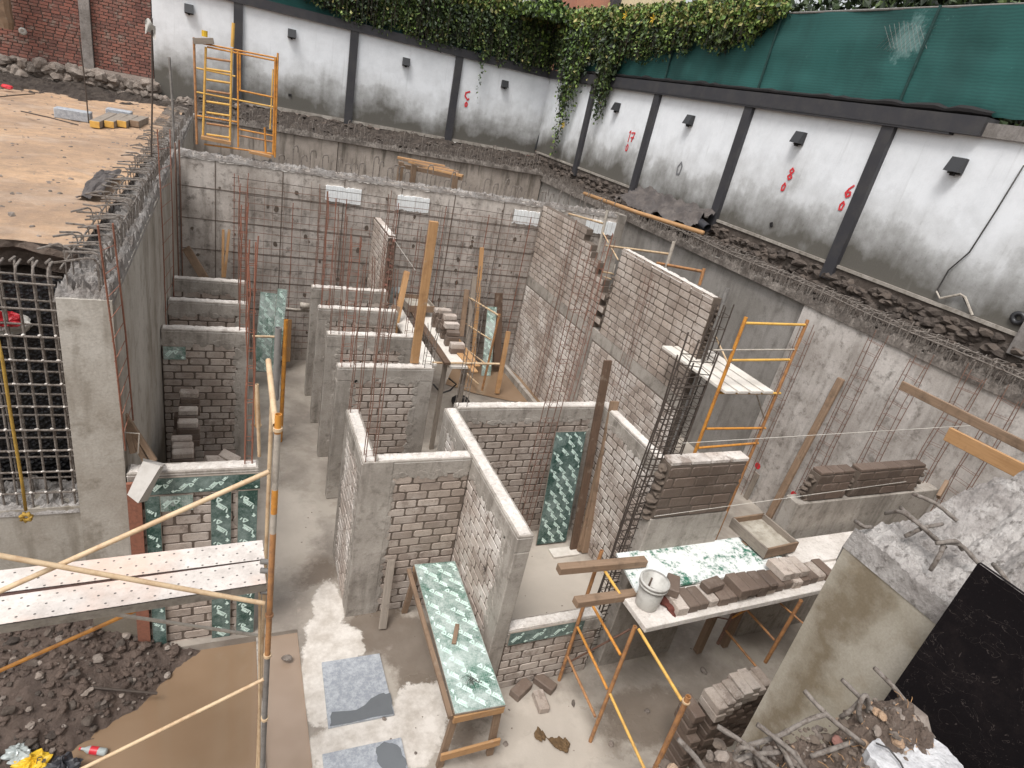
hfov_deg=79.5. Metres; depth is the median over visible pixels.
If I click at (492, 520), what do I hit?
block wall
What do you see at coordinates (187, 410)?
concrete block
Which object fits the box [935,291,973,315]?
pipe
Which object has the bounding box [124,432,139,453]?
bent rod
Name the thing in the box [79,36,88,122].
steel rod
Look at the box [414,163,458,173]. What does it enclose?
timber
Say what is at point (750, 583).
concrete block
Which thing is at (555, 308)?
rebar cage
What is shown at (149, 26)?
rag
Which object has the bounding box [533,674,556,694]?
concrete block
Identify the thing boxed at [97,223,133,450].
bar ladder
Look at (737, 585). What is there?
concrete block
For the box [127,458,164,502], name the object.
bent sheet
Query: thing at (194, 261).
timber
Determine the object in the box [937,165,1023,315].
cable
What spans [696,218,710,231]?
rubber pipe
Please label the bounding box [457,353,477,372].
timber
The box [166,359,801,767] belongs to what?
pit floor
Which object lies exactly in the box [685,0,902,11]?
sky
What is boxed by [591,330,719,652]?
rebar cage
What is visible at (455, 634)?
wood offcut
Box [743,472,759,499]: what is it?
form board
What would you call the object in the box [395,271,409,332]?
timber
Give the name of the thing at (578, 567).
timber
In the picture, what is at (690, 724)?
concrete block
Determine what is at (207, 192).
cross wall
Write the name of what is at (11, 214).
gravel
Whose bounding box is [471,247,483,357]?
timber
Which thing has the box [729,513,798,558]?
mortar tray
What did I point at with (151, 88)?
steel rod
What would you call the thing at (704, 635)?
prop
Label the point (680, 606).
concrete block
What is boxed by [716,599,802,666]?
scaffold platform frame
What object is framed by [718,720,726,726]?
concrete block
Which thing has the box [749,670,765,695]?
concrete block
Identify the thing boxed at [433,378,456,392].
hose
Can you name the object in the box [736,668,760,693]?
concrete block
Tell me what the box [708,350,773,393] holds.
plank
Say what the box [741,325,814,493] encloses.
rebar cage
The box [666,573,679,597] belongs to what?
concrete block
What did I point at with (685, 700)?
scaffold platform frame
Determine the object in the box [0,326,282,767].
scaffold bay
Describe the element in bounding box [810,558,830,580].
concrete block
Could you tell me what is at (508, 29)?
ivy
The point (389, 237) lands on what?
rebar cage
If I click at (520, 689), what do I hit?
concrete block
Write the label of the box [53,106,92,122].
concrete block
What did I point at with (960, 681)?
film faced sheet
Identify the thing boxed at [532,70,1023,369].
boundary wall
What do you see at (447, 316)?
concrete block
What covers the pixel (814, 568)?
concrete block
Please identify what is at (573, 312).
rebar cage
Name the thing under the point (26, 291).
dimple sheet
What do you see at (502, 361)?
timber
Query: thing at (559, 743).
rag
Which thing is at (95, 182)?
plastic sheet
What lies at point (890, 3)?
broadleaf tree
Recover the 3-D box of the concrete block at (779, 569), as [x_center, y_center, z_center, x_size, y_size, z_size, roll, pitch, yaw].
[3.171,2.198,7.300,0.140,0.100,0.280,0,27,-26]
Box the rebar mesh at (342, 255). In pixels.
[231,173,539,357]
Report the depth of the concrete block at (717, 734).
6.92 m
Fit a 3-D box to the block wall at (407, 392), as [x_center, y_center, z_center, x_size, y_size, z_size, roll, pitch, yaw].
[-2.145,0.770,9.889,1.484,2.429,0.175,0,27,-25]
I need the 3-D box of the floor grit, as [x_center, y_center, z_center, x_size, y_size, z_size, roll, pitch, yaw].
[-0.807,2.124,10.518,5.566,0.020,10.324,0,27,-25]
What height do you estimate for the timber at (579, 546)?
2.276 m
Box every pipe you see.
[286,302,309,311]
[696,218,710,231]
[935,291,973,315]
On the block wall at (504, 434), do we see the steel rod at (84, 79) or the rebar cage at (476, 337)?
the rebar cage at (476, 337)
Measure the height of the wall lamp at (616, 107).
0.290 m
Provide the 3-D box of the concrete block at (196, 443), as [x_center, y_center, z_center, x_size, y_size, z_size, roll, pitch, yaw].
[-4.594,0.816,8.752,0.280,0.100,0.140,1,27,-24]
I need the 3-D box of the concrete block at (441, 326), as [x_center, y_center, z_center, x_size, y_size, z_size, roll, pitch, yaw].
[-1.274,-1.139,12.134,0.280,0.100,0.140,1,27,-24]
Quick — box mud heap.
[0,619,200,767]
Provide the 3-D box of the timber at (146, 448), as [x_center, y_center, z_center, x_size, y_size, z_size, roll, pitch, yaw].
[-3.705,0.538,6.125,0.344,0.492,0.062,14,24,3]
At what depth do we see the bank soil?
18.50 m
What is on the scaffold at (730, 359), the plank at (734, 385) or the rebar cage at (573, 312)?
the plank at (734, 385)
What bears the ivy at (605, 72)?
attached to the boundary wall at (877, 206)
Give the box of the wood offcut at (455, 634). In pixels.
[451,623,459,644]
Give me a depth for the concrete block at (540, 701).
7.31 m
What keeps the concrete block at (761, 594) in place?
on the work platform at (695, 563)
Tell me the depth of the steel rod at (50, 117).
11.68 m
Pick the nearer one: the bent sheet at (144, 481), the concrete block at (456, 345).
the bent sheet at (144, 481)
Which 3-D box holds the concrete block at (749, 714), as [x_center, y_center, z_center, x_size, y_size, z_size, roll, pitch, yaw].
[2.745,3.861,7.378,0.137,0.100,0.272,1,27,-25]
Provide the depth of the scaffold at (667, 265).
12.73 m
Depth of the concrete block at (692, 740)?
6.69 m
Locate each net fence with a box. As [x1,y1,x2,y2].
[268,0,550,69]
[553,2,1023,119]
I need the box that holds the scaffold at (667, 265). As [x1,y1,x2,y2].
[568,210,705,285]
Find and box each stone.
[281,655,291,660]
[608,740,613,746]
[700,667,707,674]
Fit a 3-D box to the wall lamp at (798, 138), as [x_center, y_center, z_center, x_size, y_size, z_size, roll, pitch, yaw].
[6.042,-5.183,13.005,0.190,0.290,0.240,0,27,-25]
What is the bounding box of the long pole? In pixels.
[583,192,704,234]
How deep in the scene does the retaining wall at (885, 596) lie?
4.18 m
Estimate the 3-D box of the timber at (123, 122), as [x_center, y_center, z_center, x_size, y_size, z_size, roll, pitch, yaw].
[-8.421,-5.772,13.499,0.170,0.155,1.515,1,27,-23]
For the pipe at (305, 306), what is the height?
0.246 m
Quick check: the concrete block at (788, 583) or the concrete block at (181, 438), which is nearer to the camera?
the concrete block at (788, 583)
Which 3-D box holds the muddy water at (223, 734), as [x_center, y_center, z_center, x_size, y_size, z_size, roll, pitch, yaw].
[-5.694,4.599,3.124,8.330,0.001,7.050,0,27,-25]
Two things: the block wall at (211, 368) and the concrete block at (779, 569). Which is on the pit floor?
the block wall at (211, 368)
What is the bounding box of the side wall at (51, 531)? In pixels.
[0,475,85,569]
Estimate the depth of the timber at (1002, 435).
6.87 m
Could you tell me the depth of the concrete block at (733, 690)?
6.87 m
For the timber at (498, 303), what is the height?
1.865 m
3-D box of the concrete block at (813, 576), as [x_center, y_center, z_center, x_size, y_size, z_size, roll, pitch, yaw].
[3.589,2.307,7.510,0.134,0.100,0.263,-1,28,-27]
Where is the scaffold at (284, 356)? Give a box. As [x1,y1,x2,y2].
[251,319,287,441]
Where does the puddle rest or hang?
on the pit floor
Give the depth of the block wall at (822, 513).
8.62 m
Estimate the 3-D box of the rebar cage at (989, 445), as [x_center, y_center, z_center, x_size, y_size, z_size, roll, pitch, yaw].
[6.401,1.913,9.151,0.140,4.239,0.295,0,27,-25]
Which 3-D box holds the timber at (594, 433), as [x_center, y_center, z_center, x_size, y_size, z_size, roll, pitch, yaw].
[1.213,1.178,9.594,0.133,3.207,0.528,-2,28,-29]
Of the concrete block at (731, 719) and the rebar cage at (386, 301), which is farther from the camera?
the rebar cage at (386, 301)
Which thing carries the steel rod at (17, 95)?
on the sandy lot
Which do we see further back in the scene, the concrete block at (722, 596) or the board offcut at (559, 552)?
the board offcut at (559, 552)
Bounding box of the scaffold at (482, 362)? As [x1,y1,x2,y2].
[432,297,500,390]
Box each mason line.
[654,481,906,516]
[689,425,970,442]
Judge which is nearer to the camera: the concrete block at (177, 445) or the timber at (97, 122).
the concrete block at (177, 445)
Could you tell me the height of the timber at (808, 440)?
2.844 m
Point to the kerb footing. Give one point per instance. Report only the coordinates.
(519, 386)
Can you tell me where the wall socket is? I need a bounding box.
[18,27,26,34]
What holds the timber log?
attached to the brick wall at (114, 37)
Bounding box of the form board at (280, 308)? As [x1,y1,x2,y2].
[270,288,287,370]
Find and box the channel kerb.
[256,637,265,767]
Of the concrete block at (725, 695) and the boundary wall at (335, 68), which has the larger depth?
the boundary wall at (335, 68)
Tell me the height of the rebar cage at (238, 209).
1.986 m
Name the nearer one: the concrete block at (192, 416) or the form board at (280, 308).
the concrete block at (192, 416)
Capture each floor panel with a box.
[322,653,393,728]
[322,737,407,767]
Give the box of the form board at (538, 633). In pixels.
[507,619,584,645]
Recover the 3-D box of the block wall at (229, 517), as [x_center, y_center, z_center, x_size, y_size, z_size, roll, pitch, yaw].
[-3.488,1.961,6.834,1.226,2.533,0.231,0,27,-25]
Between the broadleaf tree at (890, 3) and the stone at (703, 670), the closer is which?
the stone at (703, 670)
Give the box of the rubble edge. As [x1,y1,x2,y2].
[658,666,963,767]
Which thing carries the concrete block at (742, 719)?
on the concrete block
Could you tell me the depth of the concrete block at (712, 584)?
6.75 m
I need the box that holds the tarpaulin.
[615,185,714,225]
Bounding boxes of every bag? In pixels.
[0,311,20,326]
[0,314,31,334]
[1,742,31,764]
[10,748,52,767]
[43,751,83,767]
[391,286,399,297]
[451,395,469,405]
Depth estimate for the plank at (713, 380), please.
9.44 m
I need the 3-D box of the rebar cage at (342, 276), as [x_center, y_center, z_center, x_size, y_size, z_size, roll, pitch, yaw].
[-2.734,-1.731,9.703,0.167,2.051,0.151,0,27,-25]
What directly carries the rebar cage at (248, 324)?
on the block wall at (229, 517)
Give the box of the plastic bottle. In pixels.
[79,746,107,755]
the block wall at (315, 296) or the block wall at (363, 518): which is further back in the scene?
the block wall at (315, 296)
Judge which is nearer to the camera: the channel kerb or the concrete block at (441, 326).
the channel kerb
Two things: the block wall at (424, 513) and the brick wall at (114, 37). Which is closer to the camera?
the block wall at (424, 513)
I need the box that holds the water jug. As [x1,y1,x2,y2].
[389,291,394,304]
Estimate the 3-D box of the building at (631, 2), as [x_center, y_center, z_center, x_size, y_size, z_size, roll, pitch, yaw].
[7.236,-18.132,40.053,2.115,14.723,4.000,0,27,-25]
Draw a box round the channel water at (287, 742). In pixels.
[262,633,311,767]
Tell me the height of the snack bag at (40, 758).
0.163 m
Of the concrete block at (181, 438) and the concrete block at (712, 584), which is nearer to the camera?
the concrete block at (712, 584)
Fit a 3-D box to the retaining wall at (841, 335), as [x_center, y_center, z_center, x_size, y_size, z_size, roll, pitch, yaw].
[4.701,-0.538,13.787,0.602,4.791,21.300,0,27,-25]
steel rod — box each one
[0,93,34,96]
[21,111,77,125]
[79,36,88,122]
[90,686,157,694]
[150,18,152,157]
[168,57,174,146]
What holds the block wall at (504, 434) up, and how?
on the pit floor
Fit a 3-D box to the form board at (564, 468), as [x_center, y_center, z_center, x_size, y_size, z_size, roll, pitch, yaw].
[0.778,1.671,9.809,0.550,1.961,0.313,0,27,-25]
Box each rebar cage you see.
[238,173,248,265]
[238,194,246,303]
[239,203,248,330]
[244,236,258,463]
[314,185,327,287]
[321,197,336,307]
[329,207,347,333]
[340,228,361,366]
[348,256,374,412]
[363,269,398,461]
[373,237,394,363]
[379,190,397,291]
[404,226,425,336]
[422,199,449,346]
[422,320,438,367]
[455,264,492,406]
[518,246,599,527]
[531,220,577,397]
[565,233,614,401]
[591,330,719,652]
[597,355,698,637]
[608,274,654,402]
[664,304,734,453]
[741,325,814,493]
[794,331,888,493]
[857,355,933,462]
[916,363,986,482]
[930,384,1023,510]
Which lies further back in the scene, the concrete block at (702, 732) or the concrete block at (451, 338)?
the concrete block at (451, 338)
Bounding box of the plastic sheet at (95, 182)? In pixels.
[76,169,121,198]
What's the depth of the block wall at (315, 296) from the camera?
12.31 m
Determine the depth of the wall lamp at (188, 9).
18.30 m
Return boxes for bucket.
[635,569,669,612]
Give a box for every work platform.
[389,298,468,449]
[616,531,852,632]
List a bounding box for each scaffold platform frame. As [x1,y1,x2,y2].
[557,549,690,767]
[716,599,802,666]
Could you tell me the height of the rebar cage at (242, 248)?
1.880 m
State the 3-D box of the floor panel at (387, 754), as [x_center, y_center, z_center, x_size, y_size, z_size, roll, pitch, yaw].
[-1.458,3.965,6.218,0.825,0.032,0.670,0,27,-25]
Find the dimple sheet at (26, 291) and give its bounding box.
[0,271,73,481]
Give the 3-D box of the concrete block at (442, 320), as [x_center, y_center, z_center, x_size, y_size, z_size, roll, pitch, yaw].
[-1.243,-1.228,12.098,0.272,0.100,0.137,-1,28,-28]
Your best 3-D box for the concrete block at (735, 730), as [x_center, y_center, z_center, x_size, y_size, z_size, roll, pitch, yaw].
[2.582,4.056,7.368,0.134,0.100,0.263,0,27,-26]
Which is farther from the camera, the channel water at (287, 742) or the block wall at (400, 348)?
the block wall at (400, 348)
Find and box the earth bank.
[0,239,77,481]
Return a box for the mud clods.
[0,622,191,767]
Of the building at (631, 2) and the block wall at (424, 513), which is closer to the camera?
the block wall at (424, 513)
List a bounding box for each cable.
[876,742,903,767]
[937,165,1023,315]
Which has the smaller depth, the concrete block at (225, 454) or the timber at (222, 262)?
the concrete block at (225, 454)
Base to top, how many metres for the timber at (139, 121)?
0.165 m
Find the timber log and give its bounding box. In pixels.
[0,0,13,29]
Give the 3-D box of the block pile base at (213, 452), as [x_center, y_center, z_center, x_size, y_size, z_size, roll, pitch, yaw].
[-4.209,1.524,8.864,0.400,1.100,0.370,0,27,-25]
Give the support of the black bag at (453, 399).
on the pit floor
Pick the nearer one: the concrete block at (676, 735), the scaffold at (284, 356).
the concrete block at (676, 735)
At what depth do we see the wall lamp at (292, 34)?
19.52 m
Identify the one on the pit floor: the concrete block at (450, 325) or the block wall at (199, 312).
the block wall at (199, 312)
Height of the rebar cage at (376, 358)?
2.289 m
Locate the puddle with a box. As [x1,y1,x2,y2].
[446,365,540,401]
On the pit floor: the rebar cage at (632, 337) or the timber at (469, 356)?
the rebar cage at (632, 337)
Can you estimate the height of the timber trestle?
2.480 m
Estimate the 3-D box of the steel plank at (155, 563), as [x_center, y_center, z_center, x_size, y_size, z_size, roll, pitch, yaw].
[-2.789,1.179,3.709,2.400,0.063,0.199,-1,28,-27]
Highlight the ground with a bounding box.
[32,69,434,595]
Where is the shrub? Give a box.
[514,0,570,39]
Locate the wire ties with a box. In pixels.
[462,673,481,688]
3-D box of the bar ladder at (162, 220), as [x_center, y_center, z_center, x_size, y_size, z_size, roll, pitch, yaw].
[-5.375,-2.393,9.617,0.025,3.230,2.017,0,27,-25]
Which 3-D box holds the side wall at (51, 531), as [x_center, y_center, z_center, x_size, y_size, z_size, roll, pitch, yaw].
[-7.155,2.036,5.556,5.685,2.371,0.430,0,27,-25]
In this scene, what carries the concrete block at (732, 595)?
on the work platform at (695, 563)
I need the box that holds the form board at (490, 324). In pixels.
[481,306,496,375]
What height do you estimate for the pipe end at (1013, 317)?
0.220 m
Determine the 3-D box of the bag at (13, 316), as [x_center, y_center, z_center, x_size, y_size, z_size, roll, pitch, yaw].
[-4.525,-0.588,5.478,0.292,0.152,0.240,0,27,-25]
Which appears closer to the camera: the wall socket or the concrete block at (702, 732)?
the concrete block at (702, 732)
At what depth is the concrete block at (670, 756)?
6.89 m
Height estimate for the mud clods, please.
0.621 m
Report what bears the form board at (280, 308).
on the pit floor
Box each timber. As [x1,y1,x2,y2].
[89,112,116,128]
[104,113,127,127]
[117,114,137,127]
[125,413,156,460]
[126,424,148,461]
[126,430,135,453]
[130,116,148,127]
[183,246,208,277]
[221,229,224,277]
[223,229,230,277]
[254,394,260,427]
[286,319,291,361]
[378,559,394,629]
[391,304,400,318]
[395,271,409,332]
[397,156,444,165]
[403,159,448,168]
[408,161,453,170]
[410,220,438,362]
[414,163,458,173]
[419,166,463,176]
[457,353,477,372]
[458,339,479,366]
[459,289,468,336]
[465,276,476,359]
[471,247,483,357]
[493,293,502,366]
[495,331,510,393]
[556,556,647,574]
[569,360,611,549]
[572,588,636,607]
[576,453,599,551]
[581,401,618,552]
[766,377,844,518]
[899,381,1023,451]
[936,479,948,498]
[943,427,1023,476]
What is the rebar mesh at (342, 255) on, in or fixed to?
attached to the cross wall at (207, 192)
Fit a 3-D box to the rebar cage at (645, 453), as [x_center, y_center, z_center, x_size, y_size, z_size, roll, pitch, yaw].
[1.525,1.606,7.544,0.312,4.260,0.174,0,27,-25]
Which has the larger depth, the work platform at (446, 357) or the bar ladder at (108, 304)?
the work platform at (446, 357)
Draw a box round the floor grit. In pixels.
[295,439,691,764]
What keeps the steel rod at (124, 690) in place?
on the mud heap
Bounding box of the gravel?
[0,91,156,239]
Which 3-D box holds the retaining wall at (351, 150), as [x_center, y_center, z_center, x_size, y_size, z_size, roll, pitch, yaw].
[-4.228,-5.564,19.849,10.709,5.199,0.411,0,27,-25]
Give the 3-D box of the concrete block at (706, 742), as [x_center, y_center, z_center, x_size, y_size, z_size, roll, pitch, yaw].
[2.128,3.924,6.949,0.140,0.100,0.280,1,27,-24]
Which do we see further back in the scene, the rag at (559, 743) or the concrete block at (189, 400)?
the concrete block at (189, 400)
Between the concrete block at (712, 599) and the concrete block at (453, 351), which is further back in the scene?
the concrete block at (453, 351)
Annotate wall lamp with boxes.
[184,3,193,14]
[288,28,295,39]
[402,57,409,66]
[501,80,508,88]
[610,102,620,112]
[682,114,695,126]
[789,131,807,145]
[943,156,968,175]
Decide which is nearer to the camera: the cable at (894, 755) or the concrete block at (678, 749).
the cable at (894, 755)
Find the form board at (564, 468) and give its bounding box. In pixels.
[536,431,586,544]
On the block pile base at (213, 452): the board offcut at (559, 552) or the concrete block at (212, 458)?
the concrete block at (212, 458)
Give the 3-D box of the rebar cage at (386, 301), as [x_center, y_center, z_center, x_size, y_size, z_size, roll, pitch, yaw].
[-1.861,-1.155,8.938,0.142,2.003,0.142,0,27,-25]
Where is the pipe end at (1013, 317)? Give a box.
[1009,311,1023,324]
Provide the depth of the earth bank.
5.70 m
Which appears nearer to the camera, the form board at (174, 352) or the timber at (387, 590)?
the timber at (387, 590)
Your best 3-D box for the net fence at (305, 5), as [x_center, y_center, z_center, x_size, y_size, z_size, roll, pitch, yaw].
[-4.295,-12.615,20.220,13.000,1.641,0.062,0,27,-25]
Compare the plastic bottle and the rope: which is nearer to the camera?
the rope
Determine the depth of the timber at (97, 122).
12.49 m
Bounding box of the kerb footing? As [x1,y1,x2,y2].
[504,364,536,401]
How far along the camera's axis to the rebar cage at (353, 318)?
8.71 m
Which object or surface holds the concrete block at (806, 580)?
on the work platform at (695, 563)
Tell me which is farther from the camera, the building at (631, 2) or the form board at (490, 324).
the building at (631, 2)
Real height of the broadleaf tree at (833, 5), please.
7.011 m
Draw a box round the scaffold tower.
[192,23,278,157]
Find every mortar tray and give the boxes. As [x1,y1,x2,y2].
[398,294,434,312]
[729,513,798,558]
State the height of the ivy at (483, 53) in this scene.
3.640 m
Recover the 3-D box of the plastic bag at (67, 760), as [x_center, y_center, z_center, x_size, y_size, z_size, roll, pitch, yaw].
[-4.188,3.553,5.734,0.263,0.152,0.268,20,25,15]
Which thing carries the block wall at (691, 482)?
on the pit floor
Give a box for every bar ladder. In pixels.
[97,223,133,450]
[157,129,173,324]
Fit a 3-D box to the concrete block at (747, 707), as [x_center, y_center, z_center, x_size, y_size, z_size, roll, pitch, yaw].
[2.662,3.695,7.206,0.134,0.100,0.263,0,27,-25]
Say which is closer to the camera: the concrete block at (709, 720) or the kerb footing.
the concrete block at (709, 720)
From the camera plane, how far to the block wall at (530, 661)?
7.46 m
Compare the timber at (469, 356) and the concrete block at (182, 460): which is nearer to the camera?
the concrete block at (182, 460)
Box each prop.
[693,540,748,653]
[720,611,743,647]
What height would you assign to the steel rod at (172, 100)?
1.384 m
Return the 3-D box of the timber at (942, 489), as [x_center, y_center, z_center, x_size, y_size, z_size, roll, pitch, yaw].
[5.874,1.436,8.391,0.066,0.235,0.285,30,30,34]
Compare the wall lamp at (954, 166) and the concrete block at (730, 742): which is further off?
the wall lamp at (954, 166)
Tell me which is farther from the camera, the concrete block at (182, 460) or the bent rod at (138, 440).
the concrete block at (182, 460)
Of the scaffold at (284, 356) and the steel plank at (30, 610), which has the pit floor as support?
the scaffold at (284, 356)
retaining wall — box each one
[37,104,192,635]
[193,107,542,200]
[537,171,1023,520]
[738,470,1023,754]
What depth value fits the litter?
15.37 m
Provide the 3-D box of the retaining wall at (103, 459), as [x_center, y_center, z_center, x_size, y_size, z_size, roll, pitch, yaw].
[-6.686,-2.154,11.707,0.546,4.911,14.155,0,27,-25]
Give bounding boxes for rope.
[0,342,33,522]
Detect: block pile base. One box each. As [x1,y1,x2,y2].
[174,412,195,458]
[204,450,234,456]
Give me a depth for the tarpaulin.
16.30 m
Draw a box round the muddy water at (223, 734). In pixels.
[72,641,257,767]
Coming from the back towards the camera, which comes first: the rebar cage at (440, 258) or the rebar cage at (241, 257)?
the rebar cage at (440, 258)
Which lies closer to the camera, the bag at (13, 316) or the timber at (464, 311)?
the bag at (13, 316)
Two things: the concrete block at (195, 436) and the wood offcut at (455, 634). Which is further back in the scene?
the concrete block at (195, 436)
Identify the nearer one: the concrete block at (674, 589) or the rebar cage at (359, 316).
the concrete block at (674, 589)
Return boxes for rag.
[145,18,155,39]
[534,726,569,752]
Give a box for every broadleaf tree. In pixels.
[788,0,915,11]
[863,0,983,8]
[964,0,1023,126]
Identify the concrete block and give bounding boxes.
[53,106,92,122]
[105,107,132,114]
[171,435,191,444]
[171,457,193,462]
[172,442,193,449]
[172,448,193,458]
[177,413,197,420]
[177,418,197,427]
[178,406,197,415]
[178,424,199,433]
[179,389,198,397]
[179,401,199,409]
[179,433,199,439]
[180,395,199,403]
[192,440,199,446]
[203,455,225,460]
[218,449,240,460]
[438,308,451,313]
[439,322,454,329]
[441,318,456,324]
[442,313,456,319]
[443,321,459,328]
[445,334,458,341]
[446,330,459,336]
[448,346,464,353]
[449,341,464,348]
[509,678,532,701]
[532,689,549,713]
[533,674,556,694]
[665,595,688,615]
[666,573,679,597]
[666,747,687,767]
[668,742,690,764]
[671,737,690,758]
[673,729,696,754]
[674,708,696,734]
[677,703,699,727]
[677,724,700,747]
[679,587,699,612]
[679,693,705,723]
[686,586,708,609]
[688,760,695,767]
[695,748,706,756]
[696,585,718,606]
[696,730,713,746]
[697,723,714,739]
[697,744,707,749]
[698,695,725,722]
[698,702,718,725]
[699,576,724,593]
[700,718,717,734]
[701,686,727,714]
[713,589,730,605]
[713,682,735,708]
[713,731,721,737]
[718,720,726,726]
[721,678,743,702]
[722,579,738,602]
[723,572,750,597]
[725,708,733,716]
[726,715,736,723]
[726,739,734,746]
[727,672,753,699]
[731,726,739,733]
[733,702,741,710]
[735,716,745,724]
[736,571,760,595]
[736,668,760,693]
[736,708,743,717]
[743,704,751,711]
[745,710,753,718]
[746,570,769,592]
[748,693,758,701]
[749,666,770,689]
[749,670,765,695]
[750,700,757,706]
[756,569,778,590]
[756,591,767,596]
[766,558,792,580]
[766,570,784,591]
[778,557,801,578]
[782,580,792,588]
[787,556,809,576]
[791,577,802,588]
[800,576,810,585]
[803,563,818,583]
[804,561,825,580]
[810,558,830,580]
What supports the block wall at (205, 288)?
on the pit floor
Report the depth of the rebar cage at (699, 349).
9.85 m
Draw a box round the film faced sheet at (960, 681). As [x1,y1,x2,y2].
[884,562,1023,767]
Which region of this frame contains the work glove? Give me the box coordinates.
[660,595,676,617]
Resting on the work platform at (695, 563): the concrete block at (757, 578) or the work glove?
the work glove
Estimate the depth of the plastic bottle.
5.99 m
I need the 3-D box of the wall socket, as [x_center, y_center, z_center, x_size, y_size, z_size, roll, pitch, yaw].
[-13.657,-9.844,17.175,0.199,0.199,0.050,0,27,-25]
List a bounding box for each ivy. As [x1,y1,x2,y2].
[309,0,557,74]
[476,0,496,97]
[550,0,793,70]
[550,5,599,154]
[589,3,628,124]
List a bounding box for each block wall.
[126,459,260,643]
[160,325,249,462]
[167,297,247,326]
[172,275,245,300]
[304,284,387,395]
[310,304,397,422]
[317,331,412,456]
[325,362,434,497]
[333,409,395,616]
[366,217,396,308]
[376,450,471,610]
[437,408,533,674]
[453,401,603,530]
[496,606,602,687]
[509,205,721,454]
[569,402,663,588]
[592,451,748,665]
[734,459,938,636]
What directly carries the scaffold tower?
on the cross wall at (207, 192)
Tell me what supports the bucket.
on the work platform at (695, 563)
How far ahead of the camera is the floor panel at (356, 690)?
7.02 m
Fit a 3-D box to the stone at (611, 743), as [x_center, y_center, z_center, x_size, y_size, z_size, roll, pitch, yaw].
[1.146,4.144,7.083,0.065,0.038,0.081,30,30,34]
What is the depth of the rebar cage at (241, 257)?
9.08 m
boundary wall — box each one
[151,0,549,155]
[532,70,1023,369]
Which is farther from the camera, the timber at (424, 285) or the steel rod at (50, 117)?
the steel rod at (50, 117)
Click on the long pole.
(660, 219)
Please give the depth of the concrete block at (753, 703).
7.18 m
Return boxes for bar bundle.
[174,130,182,275]
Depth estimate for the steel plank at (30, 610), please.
3.67 m
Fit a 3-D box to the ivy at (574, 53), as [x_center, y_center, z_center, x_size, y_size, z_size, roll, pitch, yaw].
[1.998,-10.367,21.331,0.718,4.816,2.291,0,27,-25]
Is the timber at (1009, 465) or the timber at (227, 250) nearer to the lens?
the timber at (1009, 465)
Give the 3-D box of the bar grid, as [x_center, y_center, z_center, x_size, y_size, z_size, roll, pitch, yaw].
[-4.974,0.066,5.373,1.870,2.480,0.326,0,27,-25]
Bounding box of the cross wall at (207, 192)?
[176,145,626,363]
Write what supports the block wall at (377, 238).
on the pit floor
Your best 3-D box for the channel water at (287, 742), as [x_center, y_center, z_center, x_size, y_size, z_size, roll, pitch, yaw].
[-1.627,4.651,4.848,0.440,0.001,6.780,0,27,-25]
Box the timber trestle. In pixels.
[396,161,462,189]
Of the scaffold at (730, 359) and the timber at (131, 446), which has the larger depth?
the scaffold at (730, 359)
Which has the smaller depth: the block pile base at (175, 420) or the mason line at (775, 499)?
the mason line at (775, 499)
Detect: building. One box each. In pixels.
[528,0,621,155]
[621,0,680,7]
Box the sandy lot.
[0,89,182,246]
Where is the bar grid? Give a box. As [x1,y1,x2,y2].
[0,256,77,507]
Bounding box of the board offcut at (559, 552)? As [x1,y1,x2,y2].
[549,546,579,557]
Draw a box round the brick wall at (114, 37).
[0,0,239,105]
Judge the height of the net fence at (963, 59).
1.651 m
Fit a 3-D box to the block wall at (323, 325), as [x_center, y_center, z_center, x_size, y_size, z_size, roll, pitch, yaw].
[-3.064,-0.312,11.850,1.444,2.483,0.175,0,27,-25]
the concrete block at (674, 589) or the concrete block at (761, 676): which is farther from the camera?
the concrete block at (761, 676)
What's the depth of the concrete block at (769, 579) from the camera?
7.01 m
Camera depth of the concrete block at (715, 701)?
6.71 m
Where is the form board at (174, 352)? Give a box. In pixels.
[163,345,185,359]
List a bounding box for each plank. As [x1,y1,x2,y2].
[0,540,264,596]
[0,561,265,633]
[662,346,735,393]
[674,346,748,393]
[705,355,761,393]
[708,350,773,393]
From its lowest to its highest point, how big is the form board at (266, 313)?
1.749 m
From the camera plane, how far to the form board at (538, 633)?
7.24 m
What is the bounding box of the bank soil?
[0,72,1023,387]
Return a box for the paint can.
[202,30,207,36]
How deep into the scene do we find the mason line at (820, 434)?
7.46 m
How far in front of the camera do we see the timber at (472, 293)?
14.87 m
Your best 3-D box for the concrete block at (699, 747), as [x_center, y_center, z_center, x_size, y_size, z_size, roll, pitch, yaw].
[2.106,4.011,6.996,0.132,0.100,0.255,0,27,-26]
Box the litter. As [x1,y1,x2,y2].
[1,84,12,89]
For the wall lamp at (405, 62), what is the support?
attached to the boundary wall at (335, 68)
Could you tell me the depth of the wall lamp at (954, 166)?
10.13 m
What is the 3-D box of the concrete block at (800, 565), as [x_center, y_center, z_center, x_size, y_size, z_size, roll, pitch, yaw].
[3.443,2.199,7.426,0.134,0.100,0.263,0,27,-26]
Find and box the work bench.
[401,561,505,767]
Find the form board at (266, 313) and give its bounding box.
[254,291,276,371]
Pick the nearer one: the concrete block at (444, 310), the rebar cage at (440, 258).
the concrete block at (444, 310)
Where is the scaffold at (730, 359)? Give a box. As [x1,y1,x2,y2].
[667,287,809,539]

